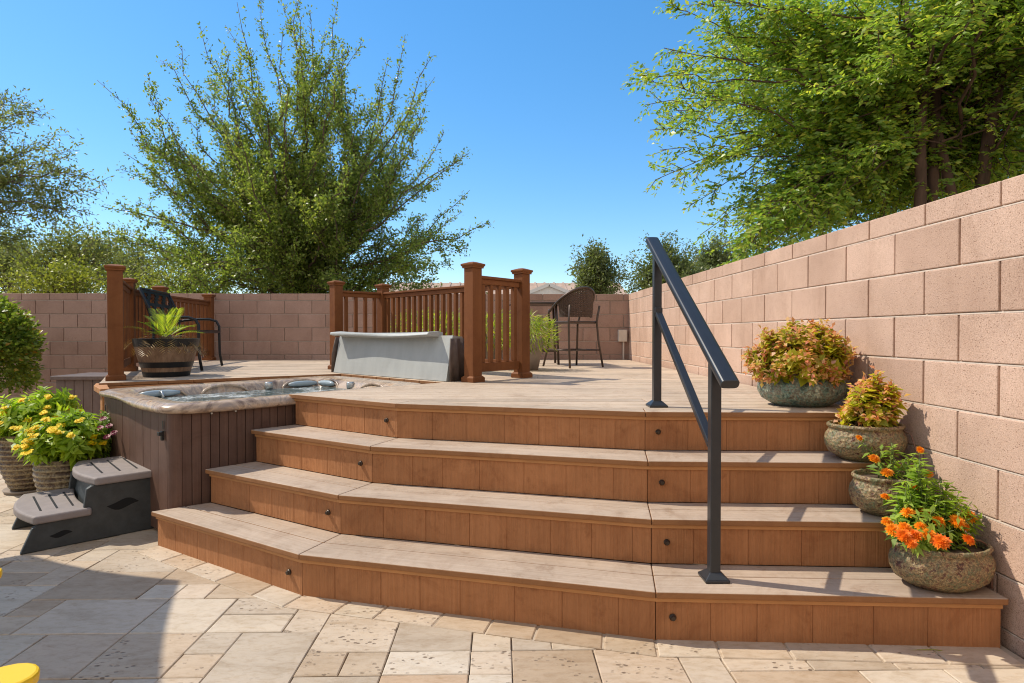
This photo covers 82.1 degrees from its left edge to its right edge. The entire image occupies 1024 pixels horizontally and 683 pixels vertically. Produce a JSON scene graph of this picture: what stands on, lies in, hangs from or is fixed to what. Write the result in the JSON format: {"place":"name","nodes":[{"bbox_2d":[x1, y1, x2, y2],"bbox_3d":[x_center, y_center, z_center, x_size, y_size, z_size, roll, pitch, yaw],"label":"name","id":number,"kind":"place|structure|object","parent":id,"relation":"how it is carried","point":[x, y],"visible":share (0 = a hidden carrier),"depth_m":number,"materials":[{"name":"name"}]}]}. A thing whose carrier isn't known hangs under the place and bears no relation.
{"place":"outdoors","nodes":[
{"label":"outdoors","id":0,"kind":"place"},
{"bbox_2d":[390,307,446,332],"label":"potted grass","id":1,"kind":"object","parent":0,"point":[411,322],"depth_m":7.38,"materials":[{"name":"green plant"}]},
{"bbox_2d":[416,308,459,335],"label":"potted grass","id":2,"kind":"object","parent":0,"point":[446,323],"depth_m":6.85,"materials":[{"name":"green plant"}]},
{"bbox_2d":[458,310,510,358],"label":"potted grass","id":3,"kind":"object","parent":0,"point":[493,336],"depth_m":6.49,"materials":[{"name":"green plant"}]},
{"bbox_2d":[0,0,1000,293],"label":"sky","id":4,"kind":"structure","parent":0,"point":[532,90],"materials":[{"name":"blue"}]},
{"bbox_2d":[389,282,626,294],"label":"house","id":5,"kind":"structure","parent":0,"point":[549,288],"depth_m":45.02,"materials":[{"name":"paint"}]},
{"bbox_2d":[0,440,1023,682],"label":"patio","id":6,"kind":"structure","parent":0,"point":[142,606],"depth_m":2.25,"materials":[{"name":"stone"}]},
{"bbox_2d":[0,568,39,682],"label":"garden chair","id":7,"kind":"object","parent":6,"relation":"on","point":[22,673],"visible":1,"depth_m":1.14,"materials":[{"name":"yellow plastic"}]},
{"bbox_2d":[0,291,48,393],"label":"hedge shrub","id":8,"kind":"object","parent":6,"relation":"on","point":[21,343],"visible":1,"depth_m":7.28,"materials":[{"name":"green plant"}]},
{"bbox_2d":[0,385,82,494],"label":"flower pot","id":9,"kind":"object","parent":6,"relation":"on","point":[17,476],"visible":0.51,"depth_m":4.30,"materials":[{"name":"ceramic"}]},
{"bbox_2d":[6,406,108,491],"bbox_3d":[-3.000,0.780,3.927,0.548,0.707,0.554,0,1,-22],"label":"flower pot","id":10,"kind":"object","parent":6,"relation":"on","point":[54,450],"visible":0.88,"depth_m":3.80,"materials":[{"name":"ceramic"}]},
{"bbox_2d":[50,372,107,423],"bbox_3d":[-4.309,0.712,6.149,0.600,0.742,0.560,0,1,-1],"label":"deck box","id":11,"kind":"object","parent":6,"relation":"on","point":[81,385],"visible":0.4,"depth_m":5.91,"materials":[{"name":"brown wood"}]},
{"bbox_2d":[12,456,153,554],"bbox_3d":[-2.600,0.958,3.592,0.679,0.361,0.640,-1,1,-44],"label":"spa step","id":12,"kind":"object","parent":6,"relation":"on","point":[99,498],"visible":0.83,"depth_m":3.43,"materials":[{"name":"black plastic"}]},
{"bbox_2d":[85,410,116,457],"bbox_3d":[-2.886,0.802,4.075,0.306,0.658,0.464,0,1,-28],"label":"potted verbena","id":13,"kind":"object","parent":6,"relation":"on","point":[107,424],"visible":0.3,"depth_m":4.07,"materials":[{"name":"plant"}]},
{"bbox_2d":[99,376,419,529],"bbox_3d":[-1.819,0.724,4.492,1.475,0.765,1.970,1,1,42],"label":"hot tub","id":14,"kind":"object","parent":6,"relation":"on","point":[177,440],"visible":0.54,"depth_m":3.61,"materials":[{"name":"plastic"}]},
{"bbox_2d":[94,360,1008,647],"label":"deck with steps","id":15,"kind":"structure","parent":6,"relation":"on","point":[784,520],"depth_m":2.75,"materials":[{"name":"brown wood"}]},
{"bbox_2d":[104,264,215,380],"bbox_3d":[-4.031,-0.186,6.744,0.472,0.977,3.990,0,1,-17],"label":"deck railing","id":16,"kind":"object","parent":15,"relation":"on","point":[126,307],"visible":0.72,"depth_m":6.13,"materials":[{"name":"brown wood"}]},
{"bbox_2d":[124,307,207,376],"bbox_3d":[-3.195,0.002,5.449,0.719,0.636,0.702,0,1,30],"label":"barrel planter","id":17,"kind":"object","parent":15,"relation":"on","point":[166,354],"visible":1,"depth_m":5.29,"materials":[{"name":"brown wood"},{"name":"black iron"},{"name":"green leaf"}]},
{"bbox_2d":[138,287,222,370],"bbox_3d":[-3.685,-0.132,6.612,0.609,0.879,0.998,0,1,-15],"label":"garden chair","id":18,"kind":"object","parent":15,"relation":"on","point":[155,304],"visible":0.74,"depth_m":6.49,"materials":[{"name":"black metal"}]},
{"bbox_2d":[330,331,463,381],"bbox_3d":[-1.124,0.111,5.415,1.792,0.413,0.254,1,1,41],"label":"spa cover","id":19,"kind":"object","parent":15,"relation":"on","point":[436,355],"visible":0.99,"depth_m":5.24,"materials":[{"name":"grey plastic"}]},
{"bbox_2d":[327,262,532,382],"bbox_3d":[-0.916,-0.173,5.845,0.779,0.977,2.493,-1,1,-45],"label":"deck railing","id":20,"kind":"object","parent":15,"relation":"on","point":[475,287],"visible":0.8,"depth_m":5.24,"materials":[{"name":"brown wood"}]},
{"bbox_2d":[509,302,559,364],"bbox_3d":[0.333,-0.105,7.627,0.660,0.790,0.600,0,1,-9],"label":"bistro table","id":21,"kind":"object","parent":15,"relation":"on","point":[555,313],"visible":0.41,"depth_m":7.42,"materials":[{"name":"brown metal"}]},
{"bbox_2d":[542,286,603,367],"bbox_3d":[0.725,-0.169,6.985,0.558,0.941,0.544,0,1,-31],"label":"bar stool","id":22,"kind":"object","parent":15,"relation":"on","point":[567,301],"visible":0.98,"depth_m":6.79,"materials":[{"name":"brown metal"}]},
{"bbox_2d":[646,237,739,583],"bbox_3d":[0.800,0.190,2.754,0.100,1.525,1.080,0,1,-2],"label":"stair handrail","id":23,"kind":"object","parent":15,"relation":"on","point":[721,373],"visible":1,"depth_m":2.47,"materials":[{"name":"black metal"}]},
{"bbox_2d":[741,317,856,406],"bbox_3d":[1.579,0.105,3.236,0.608,0.492,0.572,0,1,-1],"label":"potted coleus","id":24,"kind":"object","parent":15,"relation":"on","point":[794,365],"visible":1,"depth_m":3.11,"materials":[{"name":"plant"}]},
{"bbox_2d":[824,365,910,462],"bbox_3d":[1.673,0.335,2.790,0.364,0.440,0.315,0,1,-1],"label":"potted coleus","id":25,"kind":"object","parent":15,"relation":"on","point":[869,412],"visible":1,"depth_m":2.71,"materials":[{"name":"brown ceramic"}]},
{"bbox_2d":[848,435,932,516],"bbox_3d":[1.667,0.590,2.580,0.340,0.334,0.259,0,1,-1],"label":"potted zinnia","id":26,"kind":"object","parent":15,"relation":"on","point":[869,490],"visible":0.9,"depth_m":2.54,"materials":[{"name":"brown ceramic"}]},
{"bbox_2d":[880,446,996,593],"bbox_3d":[1.664,0.693,2.330,0.440,0.530,0.316,0,1,-1],"label":"potted zinnia","id":27,"kind":"object","parent":15,"relation":"on","point":[930,549],"visible":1,"depth_m":2.27,"materials":[{"name":"plant"}]},
{"bbox_2d":[961,538,992,587],"bbox_3d":[1.814,0.863,2.301,0.117,0.184,0.028,0,1,15],"label":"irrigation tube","id":28,"kind":"object","parent":27,"relation":"hanging from","point":[985,544],"visible":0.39,"depth_m":2.29,"materials":[{"name":"brown plastic"}]},
{"bbox_2d":[501,309,560,369],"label":"potted grass","id":29,"kind":"object","parent":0,"point":[537,344],"depth_m":6.25,"materials":[{"name":"green plant"}]},
{"label":"ground","id":30,"kind":"structure","parent":0,"visible":0},
{"bbox_2d":[0,219,60,292],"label":"background tree","id":31,"kind":"object","parent":30,"relation":"on","point":[5,265],"visible":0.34,"depth_m":23.14,"materials":[{"name":"green plant"}]},
{"bbox_2d":[0,85,113,266],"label":"mesquite tree","id":32,"kind":"object","parent":30,"relation":"on","point":[6,179],"visible":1,"depth_m":10.48,"materials":[{"name":"green plant"}]},
{"bbox_2d":[0,248,136,292],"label":"background tree","id":33,"kind":"object","parent":30,"relation":"on","point":[74,282],"visible":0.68,"depth_m":12.87,"materials":[{"name":"green plant"}]},
{"bbox_2d":[0,210,148,292],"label":"background tree","id":34,"kind":"object","parent":30,"relation":"on","point":[89,244],"visible":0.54,"depth_m":18.17,"materials":[{"name":"green plant"}]},
{"bbox_2d":[88,228,177,292],"bbox_3d":[-14.813,-1.804,22.669,4.470,5.345,3.086,0,1,-1],"label":"background tree","id":35,"kind":"object","parent":30,"relation":"on","point":[139,258],"visible":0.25,"depth_m":22.24,"materials":[{"name":"green plant"}]},
{"bbox_2d":[122,253,251,293],"bbox_3d":[-8.052,-0.660,14.308,3.756,3.294,2.210,0,1,-1],"label":"background tree","id":36,"kind":"object","parent":30,"relation":"on","point":[148,281],"visible":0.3,"depth_m":14.00,"materials":[{"name":"green plant"}]},
{"bbox_2d":[93,0,493,293],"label":"elm tree","id":37,"kind":"object","parent":30,"relation":"on","point":[298,223],"visible":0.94,"depth_m":11.86,"materials":[{"name":"green plant"}]},
{"bbox_2d":[0,293,629,410],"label":"block wall","id":38,"kind":"structure","parent":30,"relation":"on","point":[73,326],"depth_m":8.78,"materials":[{"name":"brown concrete"}]},
{"bbox_2d":[618,330,626,359],"bbox_3d":[1.660,0.048,8.840,0.130,0.450,0.080,0,1,-1],"label":"utility box","id":39,"kind":"object","parent":38,"relation":"attached to","point":[622,335],"visible":1,"depth_m":8.80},
{"bbox_2d":[563,234,637,293],"bbox_3d":[4.078,-2.090,27.129,3.427,5.790,2.597,0,1,-1],"label":"background tree","id":40,"kind":"object","parent":30,"relation":"on","point":[594,274],"visible":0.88,"depth_m":26.64,"materials":[{"name":"green plant"}]},
{"bbox_2d":[614,229,712,293],"bbox_3d":[7.803,-2.385,28.901,5.440,6.330,4.215,0,1,-1],"label":"background tree","id":41,"kind":"object","parent":30,"relation":"on","point":[684,265],"visible":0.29,"depth_m":28.59,"materials":[{"name":"green plant"}]},
{"bbox_2d":[681,229,752,270],"bbox_3d":[11.478,-2.839,32.961,5.296,7.122,4.114,0,1,-1],"label":"background tree","id":42,"kind":"object","parent":30,"relation":"on","point":[716,257],"visible":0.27,"depth_m":32.68,"materials":[{"name":"green plant"}]},
{"bbox_2d":[620,0,1023,265],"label":"shade tree","id":43,"kind":"object","parent":30,"relation":"on","point":[916,106],"visible":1,"depth_m":6.03,"materials":[{"name":"green plant"}]},
{"bbox_2d":[629,174,1023,658],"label":"block wall","id":44,"kind":"structure","parent":30,"relation":"on","point":[923,305],"depth_m":2.63,"materials":[{"name":"concrete"}]},
{"bbox_2d":[865,374,942,499],"bbox_3d":[1.814,0.437,2.752,0.080,0.542,0.584,0,1,-1],"label":"irrigation tube","id":45,"kind":"object","parent":44,"relation":"attached to","point":[866,376],"visible":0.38,"depth_m":2.69,"materials":[{"name":"black plastic"}]}
]}

